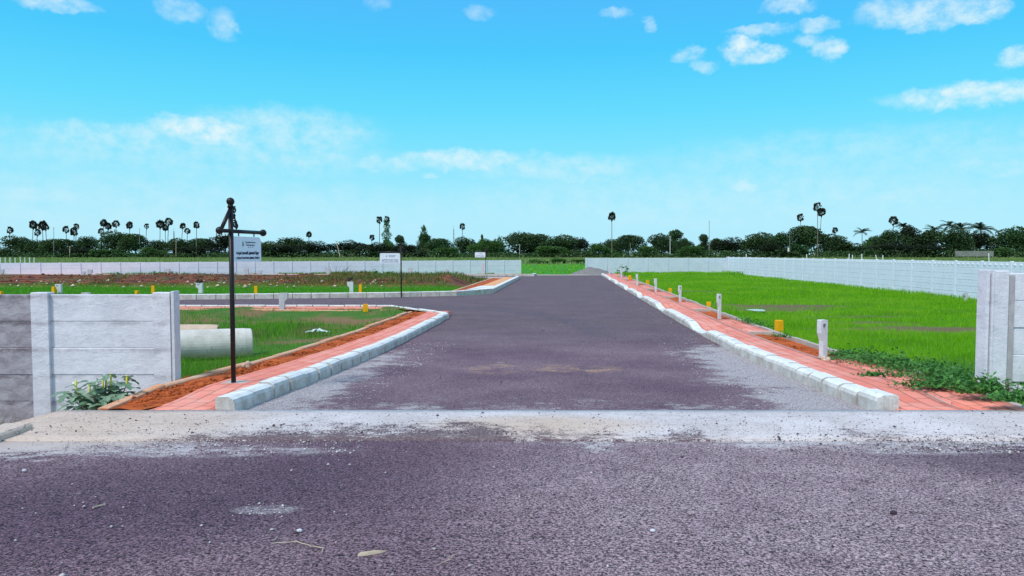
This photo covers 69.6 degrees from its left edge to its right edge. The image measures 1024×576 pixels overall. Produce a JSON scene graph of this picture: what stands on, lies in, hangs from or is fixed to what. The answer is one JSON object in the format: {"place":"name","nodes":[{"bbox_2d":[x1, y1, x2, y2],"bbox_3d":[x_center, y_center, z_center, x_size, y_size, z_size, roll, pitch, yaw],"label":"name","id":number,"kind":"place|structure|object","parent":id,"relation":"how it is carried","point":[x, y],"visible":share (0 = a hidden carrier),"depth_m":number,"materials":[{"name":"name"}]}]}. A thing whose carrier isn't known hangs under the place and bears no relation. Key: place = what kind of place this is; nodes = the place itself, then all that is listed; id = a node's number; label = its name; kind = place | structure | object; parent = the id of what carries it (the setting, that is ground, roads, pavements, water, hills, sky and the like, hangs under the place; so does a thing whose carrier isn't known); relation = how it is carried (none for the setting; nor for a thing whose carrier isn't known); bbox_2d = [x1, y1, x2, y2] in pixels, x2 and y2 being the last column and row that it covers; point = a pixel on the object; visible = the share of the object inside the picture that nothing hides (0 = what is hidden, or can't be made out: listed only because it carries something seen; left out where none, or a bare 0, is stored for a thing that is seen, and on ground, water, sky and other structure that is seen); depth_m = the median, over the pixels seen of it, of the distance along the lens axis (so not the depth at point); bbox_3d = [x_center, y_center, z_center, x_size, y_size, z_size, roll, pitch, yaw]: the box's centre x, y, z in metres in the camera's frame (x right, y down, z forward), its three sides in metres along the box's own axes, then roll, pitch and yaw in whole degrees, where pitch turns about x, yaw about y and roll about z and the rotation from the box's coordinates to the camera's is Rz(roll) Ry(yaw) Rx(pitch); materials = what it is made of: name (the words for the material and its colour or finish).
{"place":"outdoors","nodes":[
{"label":"outdoors","id":0,"kind":"place"},
{"bbox_2d":[180,305,405,377],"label":"plot grass","id":1,"kind":"structure","parent":0,"point":[191,370],"depth_m":21.03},
{"bbox_2d":[148,311,450,409],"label":"pavement","id":2,"kind":"structure","parent":0,"point":[202,398],"depth_m":11.60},
{"bbox_2d":[215,198,266,382],"bbox_3d":[-3.853,0.177,10.567,0.320,2.896,1.264,0,3,10],"label":"street sign","id":3,"kind":"object","parent":2,"relation":"on","point":[244,249],"visible":1,"depth_m":10.29,"materials":[{"name":"brown metal"}]},
{"bbox_2d":[180,307,438,311],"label":"corner pavement","id":4,"kind":"structure","parent":0,"point":[327,308],"depth_m":28.27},
{"bbox_2d":[180,294,490,316],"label":"side street","id":5,"kind":"structure","parent":0,"point":[454,305],"depth_m":34.23,"materials":[{"name":"asphalt"}]},
{"bbox_2d":[377,243,407,296],"bbox_3d":[-6.058,-0.887,37.341,1.524,2.834,0.107,0,3,-3],"label":"street sign","id":6,"kind":"object","parent":5,"relation":"on","point":[390,257],"visible":1,"depth_m":37.30,"materials":[{"name":"white metal"}]},
{"bbox_2d":[42,264,974,274],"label":"grass","id":7,"kind":"structure","parent":0,"point":[554,270],"depth_m":110.28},
{"bbox_2d":[0,441,1023,575],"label":"foreground road","id":8,"kind":"structure","parent":0,"point":[503,484],"depth_m":4.81,"materials":[{"name":"asphalt"}]},
{"bbox_2d":[0,440,1023,575],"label":"road aggregate","id":9,"kind":"object","parent":8,"relation":"on","point":[879,564],"visible":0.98,"depth_m":4.94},
{"bbox_2d":[0,254,1023,409],"bbox_3d":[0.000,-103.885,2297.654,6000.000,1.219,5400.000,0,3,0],"label":"ground","id":10,"kind":"structure","parent":0,"point":[346,316],"depth_m":31.62,"materials":[{"name":"plant"}]},
{"bbox_2d":[0,423,32,441],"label":"kerb stone","id":11,"kind":"object","parent":10,"relation":"on","point":[7,430],"visible":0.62,"depth_m":7.31,"materials":[{"name":"concrete"}]},
{"bbox_2d":[0,235,32,252],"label":"tree","id":12,"kind":"object","parent":10,"relation":"on","point":[10,243],"visible":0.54,"depth_m":438.46,"materials":[{"name":"green plant"}]},
{"bbox_2d":[13,239,50,255],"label":"tree","id":13,"kind":"object","parent":10,"relation":"on","point":[30,245],"visible":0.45,"depth_m":433.62,"materials":[{"name":"green plant"}]},
{"bbox_2d":[35,238,82,257],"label":"tree","id":14,"kind":"object","parent":10,"relation":"on","point":[47,245],"visible":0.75,"depth_m":413.09,"materials":[{"name":"green plant"}]},
{"bbox_2d":[50,247,95,257],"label":"tree","id":15,"kind":"object","parent":10,"relation":"on","point":[74,250],"visible":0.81,"depth_m":404.26,"materials":[{"name":"green plant"}]},
{"bbox_2d":[74,235,105,249],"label":"tree","id":16,"kind":"object","parent":10,"relation":"on","point":[86,243],"visible":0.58,"depth_m":435.01,"materials":[{"name":"green plant"}]},
{"bbox_2d":[0,291,180,423],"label":"precast wall","id":17,"kind":"structure","parent":10,"relation":"on","point":[51,343],"depth_m":10.81,"materials":[{"name":"concrete"}]},
{"bbox_2d":[50,373,139,410],"bbox_3d":[-5.277,1.419,9.418,1.001,0.695,0.754,0,3,0],"label":"flowering shrub","id":18,"kind":"object","parent":10,"relation":"on","point":[100,395],"visible":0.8,"depth_m":9.32,"materials":[{"name":"green plant"}]},
{"bbox_2d":[84,249,129,257],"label":"tree","id":19,"kind":"object","parent":10,"relation":"on","point":[99,251],"visible":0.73,"depth_m":405.23,"materials":[{"name":"green plant"}]},
{"bbox_2d":[93,230,131,257],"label":"tree","id":20,"kind":"object","parent":10,"relation":"on","point":[113,239],"visible":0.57,"depth_m":431.05,"materials":[{"name":"green plant"}]},
{"bbox_2d":[115,233,150,252],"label":"tree","id":21,"kind":"object","parent":10,"relation":"on","point":[131,241],"visible":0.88,"depth_m":413.47,"materials":[{"name":"green plant"}]},
{"bbox_2d":[137,247,166,257],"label":"tree","id":22,"kind":"object","parent":10,"relation":"on","point":[150,249],"visible":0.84,"depth_m":404.96,"materials":[{"name":"green plant"}]},
{"bbox_2d":[145,239,169,254],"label":"tree","id":23,"kind":"object","parent":10,"relation":"on","point":[157,245],"visible":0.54,"depth_m":428.05,"materials":[{"name":"green plant"}]},
{"bbox_2d":[164,237,195,255],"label":"tree","id":24,"kind":"object","parent":10,"relation":"on","point":[172,243],"visible":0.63,"depth_m":415.64,"materials":[{"name":"green plant"}]},
{"bbox_2d":[1,272,371,284],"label":"bank clods","id":25,"kind":"object","parent":10,"relation":"on","point":[112,275],"visible":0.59,"depth_m":49.32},
{"bbox_2d":[171,244,213,257],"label":"tree","id":26,"kind":"object","parent":10,"relation":"on","point":[189,249],"visible":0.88,"depth_m":406.45,"materials":[{"name":"green plant"}]},
{"bbox_2d":[10,279,382,287],"bbox_3d":[-20.131,-0.276,46.479,24.337,0.532,3.237,0,3,0],"label":"rubble","id":27,"kind":"object","parent":10,"relation":"on","point":[217,285],"visible":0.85,"depth_m":45.74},
{"bbox_2d":[180,324,219,329],"bbox_3d":[-8.825,1.208,18.325,2.838,0.600,0.600,1,2,-14],"label":"concrete pipe","id":28,"kind":"object","parent":10,"relation":"on","point":[194,326],"visible":0.12,"depth_m":18.42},
{"bbox_2d":[187,238,215,257],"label":"tree","id":29,"kind":"object","parent":10,"relation":"on","point":[201,242],"visible":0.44,"depth_m":438.00,"materials":[{"name":"green plant"}]},
{"bbox_2d":[203,234,228,256],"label":"tree","id":30,"kind":"object","parent":10,"relation":"on","point":[221,244],"visible":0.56,"depth_m":432.13,"materials":[{"name":"green plant"}]},
{"bbox_2d":[180,328,252,360],"bbox_3d":[-7.475,1.287,16.377,3.176,0.700,0.700,0,3,-26],"label":"concrete pipe","id":31,"kind":"object","parent":10,"relation":"on","point":[207,343],"visible":0.49,"depth_m":16.46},
{"bbox_2d":[0,282,462,294],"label":"lawn","id":32,"kind":"structure","parent":10,"relation":"on","point":[160,288],"depth_m":42.91,"materials":[{"name":"green plant"}]},
{"bbox_2d":[5,271,493,273],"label":"wall foot grass","id":33,"kind":"structure","parent":10,"relation":"on","point":[278,273],"depth_m":79.03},
{"bbox_2d":[98,309,413,409],"bbox_3d":[-36.764,1.236,18.428,66.443,0.633,19.436,0,3,0],"label":"plot edging","id":34,"kind":"object","parent":10,"relation":"on","point":[125,400],"visible":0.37,"depth_m":12.81,"materials":[{"name":"concrete"}]},
{"bbox_2d":[0,260,520,273],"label":"precast wall","id":35,"kind":"structure","parent":10,"relation":"on","point":[465,266],"depth_m":78.86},
{"bbox_2d":[100,311,424,409],"bbox_3d":[-3.870,1.125,18.011,0.598,0.316,18.974,0,3,4],"label":"planting strip","id":36,"kind":"object","parent":10,"relation":"on","point":[136,404],"visible":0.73,"depth_m":11.05,"materials":[{"name":"red soil"}]},
{"bbox_2d":[261,240,278,256],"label":"tree","id":37,"kind":"object","parent":10,"relation":"on","point":[264,245],"visible":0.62,"depth_m":405.11,"materials":[{"name":"green plant"}]},
{"bbox_2d":[81,270,487,284],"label":"bank weeds","id":38,"kind":"object","parent":10,"relation":"on","point":[414,274],"visible":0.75,"depth_m":49.14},
{"bbox_2d":[261,245,307,257],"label":"tree","id":39,"kind":"object","parent":10,"relation":"on","point":[285,249],"visible":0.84,"depth_m":405.62,"materials":[{"name":"green plant"}]},
{"bbox_2d":[276,236,311,252],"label":"tree","id":40,"kind":"object","parent":10,"relation":"on","point":[291,242],"visible":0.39,"depth_m":437.65,"materials":[{"name":"green plant"}]},
{"bbox_2d":[294,240,341,257],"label":"tree","id":41,"kind":"object","parent":10,"relation":"on","point":[313,247],"visible":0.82,"depth_m":417.83,"materials":[{"name":"green plant"}]},
{"bbox_2d":[327,239,366,256],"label":"tree","id":42,"kind":"object","parent":10,"relation":"on","point":[348,246],"visible":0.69,"depth_m":420.54,"materials":[{"name":"green plant"}]},
{"bbox_2d":[179,276,518,299],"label":"island kerb","id":43,"kind":"structure","parent":10,"relation":"on","point":[495,288],"depth_m":37.20,"materials":[{"name":"paint"}]},
{"bbox_2d":[355,242,398,256],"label":"tree","id":44,"kind":"object","parent":10,"relation":"on","point":[372,247],"visible":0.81,"depth_m":403.47,"materials":[{"name":"green plant"}]},
{"bbox_2d":[382,216,390,242],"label":"palm tree","id":45,"kind":"object","parent":10,"relation":"on","point":[386,230],"visible":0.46,"depth_m":445.31,"materials":[{"name":"green plant"}]},
{"bbox_2d":[393,243,426,257],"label":"tree","id":46,"kind":"object","parent":10,"relation":"on","point":[409,248],"visible":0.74,"depth_m":405.27,"materials":[{"name":"green plant"}]},
{"bbox_2d":[416,233,430,251],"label":"tree","id":47,"kind":"object","parent":10,"relation":"on","point":[423,239],"visible":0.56,"depth_m":437.45,"materials":[{"name":"green plant"}]},
{"bbox_2d":[424,238,454,255],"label":"tree","id":48,"kind":"object","parent":10,"relation":"on","point":[432,243],"visible":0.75,"depth_m":432.46,"materials":[{"name":"green plant"}]},
{"bbox_2d":[429,247,460,256],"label":"tree","id":49,"kind":"object","parent":10,"relation":"on","point":[449,250],"visible":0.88,"depth_m":406.76,"materials":[{"name":"green plant"}]},
{"bbox_2d":[451,237,476,252],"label":"tree","id":50,"kind":"object","parent":10,"relation":"on","point":[462,244],"visible":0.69,"depth_m":435.82,"materials":[{"name":"green plant"}]},
{"bbox_2d":[466,238,495,257],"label":"tree","id":51,"kind":"object","parent":10,"relation":"on","point":[481,244],"visible":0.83,"depth_m":426.07,"materials":[{"name":"green plant"}]},
{"bbox_2d":[478,240,509,256],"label":"tree","id":52,"kind":"object","parent":10,"relation":"on","point":[497,246],"visible":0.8,"depth_m":426.75,"materials":[{"name":"green plant"}]},
{"bbox_2d":[0,247,1023,257],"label":"undergrowth","id":53,"kind":"object","parent":10,"relation":"on","point":[324,254],"visible":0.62,"depth_m":402.82,"materials":[{"name":"green plant"}]},
{"bbox_2d":[493,232,545,255],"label":"tree","id":54,"kind":"object","parent":10,"relation":"on","point":[523,239],"visible":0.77,"depth_m":437.24,"materials":[{"name":"green plant"}]},
{"bbox_2d":[531,246,571,257],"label":"tree","id":55,"kind":"object","parent":10,"relation":"on","point":[543,250],"visible":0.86,"depth_m":404.74,"materials":[{"name":"green plant"}]},
{"bbox_2d":[540,233,580,256],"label":"tree","id":56,"kind":"object","parent":10,"relation":"on","point":[562,242],"visible":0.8,"depth_m":415.86,"materials":[{"name":"green plant"}]},
{"bbox_2d":[569,237,593,256],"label":"tree","id":57,"kind":"object","parent":10,"relation":"on","point":[582,243],"visible":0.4,"depth_m":439.11,"materials":[{"name":"green plant"}]},
{"bbox_2d":[571,267,612,274],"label":"gravel heap","id":58,"kind":"object","parent":10,"relation":"on","point":[591,271],"visible":0.73,"depth_m":78.72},
{"bbox_2d":[586,243,616,256],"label":"tree","id":59,"kind":"object","parent":10,"relation":"on","point":[598,247],"visible":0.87,"depth_m":405.58,"materials":[{"name":"green plant"}]},
{"bbox_2d":[609,234,647,256],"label":"tree","id":60,"kind":"object","parent":10,"relation":"on","point":[623,242],"visible":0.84,"depth_m":418.54,"materials":[{"name":"green plant"}]},
{"bbox_2d":[633,246,659,256],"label":"tree","id":61,"kind":"object","parent":10,"relation":"on","point":[646,250],"visible":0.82,"depth_m":405.75,"materials":[{"name":"green plant"}]},
{"bbox_2d":[585,258,727,272],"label":"precast wall","id":62,"kind":"structure","parent":10,"relation":"on","point":[642,265],"depth_m":84.73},
{"bbox_2d":[647,232,674,256],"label":"tree","id":63,"kind":"object","parent":10,"relation":"on","point":[663,246],"visible":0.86,"depth_m":423.15,"materials":[{"name":"green plant"}]},
{"bbox_2d":[665,229,683,256],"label":"tree","id":64,"kind":"object","parent":10,"relation":"on","point":[674,235],"visible":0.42,"depth_m":441.00,"materials":[{"name":"green plant"}]},
{"bbox_2d":[673,238,694,256],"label":"tree","id":65,"kind":"object","parent":10,"relation":"on","point":[683,242],"visible":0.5,"depth_m":417.19,"materials":[{"name":"green plant"}]},
{"bbox_2d":[675,245,708,257],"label":"tree","id":66,"kind":"object","parent":10,"relation":"on","point":[697,249],"visible":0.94,"depth_m":405.69,"materials":[{"name":"green plant"}]},
{"bbox_2d":[709,236,754,256],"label":"tree","id":67,"kind":"object","parent":10,"relation":"on","point":[728,245],"visible":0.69,"depth_m":426.44,"materials":[{"name":"green plant"}]},
{"bbox_2d":[739,232,778,256],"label":"tree","id":68,"kind":"object","parent":10,"relation":"on","point":[756,240],"visible":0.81,"depth_m":416.11,"materials":[{"name":"green plant"}]},
{"bbox_2d":[755,242,787,256],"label":"tree","id":69,"kind":"object","parent":10,"relation":"on","point":[772,247],"visible":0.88,"depth_m":406.40,"materials":[{"name":"green plant"}]},
{"bbox_2d":[770,231,800,256],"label":"tree","id":70,"kind":"object","parent":10,"relation":"on","point":[782,237],"visible":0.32,"depth_m":423.32,"materials":[{"name":"green plant"}]},
{"bbox_2d":[615,270,976,375],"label":"field grass","id":71,"kind":"structure","parent":10,"relation":"on","point":[883,295],"depth_m":29.10,"materials":[{"name":"plant"}]},
{"bbox_2d":[785,244,808,256],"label":"tree","id":72,"kind":"object","parent":10,"relation":"on","point":[796,246],"visible":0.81,"depth_m":404.91,"materials":[{"name":"green plant"}]},
{"bbox_2d":[782,225,832,257],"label":"tree","id":73,"kind":"object","parent":10,"relation":"on","point":[804,235],"visible":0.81,"depth_m":422.22,"materials":[{"name":"green plant"}]},
{"bbox_2d":[620,274,1023,407],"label":"field edging","id":74,"kind":"object","parent":10,"relation":"on","point":[806,342],"visible":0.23,"depth_m":18.67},
{"bbox_2d":[817,319,827,357],"bbox_3d":[5.662,1.038,13.434,0.136,0.921,0.132,-1,3,-14],"label":"plot marker","id":75,"kind":"object","parent":10,"relation":"on","point":[822,329],"visible":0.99,"depth_m":13.39,"materials":[{"name":"concrete"}]},
{"bbox_2d":[814,233,852,256],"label":"tree","id":76,"kind":"object","parent":10,"relation":"on","point":[830,243],"visible":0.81,"depth_m":423.81,"materials":[{"name":"green plant"}]},
{"bbox_2d":[836,242,878,256],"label":"tree","id":77,"kind":"object","parent":10,"relation":"on","point":[851,247],"visible":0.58,"depth_m":421.92,"materials":[{"name":"green plant"}]},
{"bbox_2d":[728,257,1023,299],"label":"precast wall","id":78,"kind":"structure","parent":10,"relation":"on","point":[934,277],"depth_m":45.63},
{"bbox_2d":[735,315,1023,406],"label":"creeper","id":79,"kind":"object","parent":10,"relation":"on","point":[945,378],"visible":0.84,"depth_m":10.56,"materials":[{"name":"green plant"}]},
{"bbox_2d":[870,228,914,256],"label":"tree","id":80,"kind":"object","parent":10,"relation":"on","point":[888,236],"visible":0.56,"depth_m":425.38,"materials":[{"name":"green plant"}]},
{"bbox_2d":[866,241,922,257],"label":"tree","id":81,"kind":"object","parent":10,"relation":"on","point":[899,247],"visible":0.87,"depth_m":406.83,"materials":[{"name":"green plant"}]},
{"bbox_2d":[893,223,922,256],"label":"tree","id":82,"kind":"object","parent":10,"relation":"on","point":[911,231],"visible":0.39,"depth_m":438.05,"materials":[{"name":"green plant"}]},
{"bbox_2d":[843,352,974,379],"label":"weedy grass","id":83,"kind":"structure","parent":10,"relation":"on","point":[950,364],"depth_m":11.88,"materials":[{"name":"green plant"}]},
{"bbox_2d":[907,228,952,256],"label":"tree","id":84,"kind":"object","parent":10,"relation":"on","point":[928,236],"visible":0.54,"depth_m":433.46,"materials":[{"name":"green plant"}]},
{"bbox_2d":[917,242,951,257],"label":"tree","id":85,"kind":"object","parent":10,"relation":"on","point":[933,248],"visible":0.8,"depth_m":405.08,"materials":[{"name":"green plant"}]},
{"bbox_2d":[936,227,974,256],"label":"tree","id":86,"kind":"object","parent":10,"relation":"on","point":[962,240],"visible":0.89,"depth_m":419.12,"materials":[{"name":"green plant"}]},
{"bbox_2d":[955,251,993,255],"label":"compound wall","id":87,"kind":"structure","parent":10,"relation":"on","point":[972,253],"depth_m":329.47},
{"bbox_2d":[965,222,997,234],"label":"coconut palm","id":88,"kind":"object","parent":10,"relation":"on","point":[980,226],"visible":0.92,"depth_m":446.59,"materials":[{"name":"green plant"}]},
{"bbox_2d":[965,230,1004,257],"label":"tree","id":89,"kind":"object","parent":10,"relation":"on","point":[980,240],"visible":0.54,"depth_m":436.77,"materials":[{"name":"green plant"}]},
{"bbox_2d":[975,270,1023,394],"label":"precast wall","id":90,"kind":"structure","parent":10,"relation":"on","point":[1000,326],"depth_m":9.82,"materials":[{"name":"grey concrete"}]},
{"bbox_2d":[986,225,1023,253],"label":"tree","id":91,"kind":"object","parent":10,"relation":"on","point":[1012,238],"visible":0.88,"depth_m":426.22,"materials":[{"name":"green plant"}]},
{"bbox_2d":[994,247,1015,257],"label":"tree","id":92,"kind":"object","parent":10,"relation":"on","point":[1004,252],"visible":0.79,"depth_m":406.18,"materials":[{"name":"green plant"}]},
{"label":"kerb bed","id":93,"kind":"structure","parent":10,"relation":"on","visible":0},
{"bbox_2d":[180,305,448,409],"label":"kerb","id":94,"kind":"structure","parent":93,"relation":"on","point":[257,393],"depth_m":12.18,"materials":[{"name":"paint"}]},
{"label":"kerb bed","id":95,"kind":"structure","parent":10,"relation":"on","visible":0},
{"bbox_2d":[601,273,898,409],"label":"kerb","id":96,"kind":"structure","parent":95,"relation":"on","point":[851,392],"depth_m":11.94,"materials":[{"name":"paint"}]},
{"bbox_2d":[0,0,1023,253],"label":"sky","id":97,"kind":"structure","parent":0,"point":[720,119],"materials":[{"name":"blue"}]},
{"bbox_2d":[1,257,1023,264],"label":"meadow grass","id":98,"kind":"structure","parent":0,"point":[202,259],"depth_m":263.12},
{"bbox_2d":[2,410,1023,440],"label":"concrete apron","id":99,"kind":"object","parent":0,"point":[559,425],"visible":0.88,"depth_m":7.63,"materials":[{"name":"concrete"}]},
{"bbox_2d":[245,275,866,409],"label":"road","id":100,"kind":"structure","parent":0,"point":[575,311],"depth_m":13.45,"materials":[{"name":"asphalt"}]},
{"bbox_2d":[5,290,1021,575],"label":"pale grit","id":101,"kind":"object","parent":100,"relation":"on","point":[493,466],"visible":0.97,"depth_m":6.76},
{"bbox_2d":[31,329,1023,451],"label":"loose tar grit","id":102,"kind":"object","parent":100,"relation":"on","point":[797,434],"visible":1,"depth_m":7.25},
{"bbox_2d":[677,302,708,309],"bbox_3d":[7.253,0.838,29.570,0.638,0.310,4.258,0,3,4],"label":"pavement crossing","id":103,"kind":"object","parent":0,"point":[692,305],"visible":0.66,"depth_m":29.38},
{"bbox_2d":[717,319,767,332],"bbox_3d":[6.648,1.219,21.279,0.638,0.319,4.057,0,3,4],"label":"pavement crossing","id":104,"kind":"object","parent":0,"point":[745,327],"visible":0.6,"depth_m":21.10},
{"bbox_2d":[606,274,965,409],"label":"pavement","id":105,"kind":"structure","parent":0,"point":[910,398],"depth_m":12.88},
{"bbox_2d":[756,334,833,356],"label":"tree pit soil","id":106,"kind":"object","parent":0,"point":[811,350],"visible":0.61,"depth_m":16.90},
{"bbox_2d":[114,311,828,402],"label":"soil clods","id":107,"kind":"object","parent":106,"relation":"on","point":[224,377],"visible":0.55,"depth_m":12.67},
{"bbox_2d":[817,356,1023,409],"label":"pavement crossing","id":108,"kind":"object","parent":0,"point":[966,401],"visible":0.34,"depth_m":9.45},
{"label":"back pavement","id":109,"kind":"structure","parent":0,"visible":0},
{"bbox_2d":[47,273,536,275],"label":"back kerb","id":110,"kind":"structure","parent":109,"relation":"on","point":[534,274],"depth_m":73.42,"materials":[{"name":"paint"}]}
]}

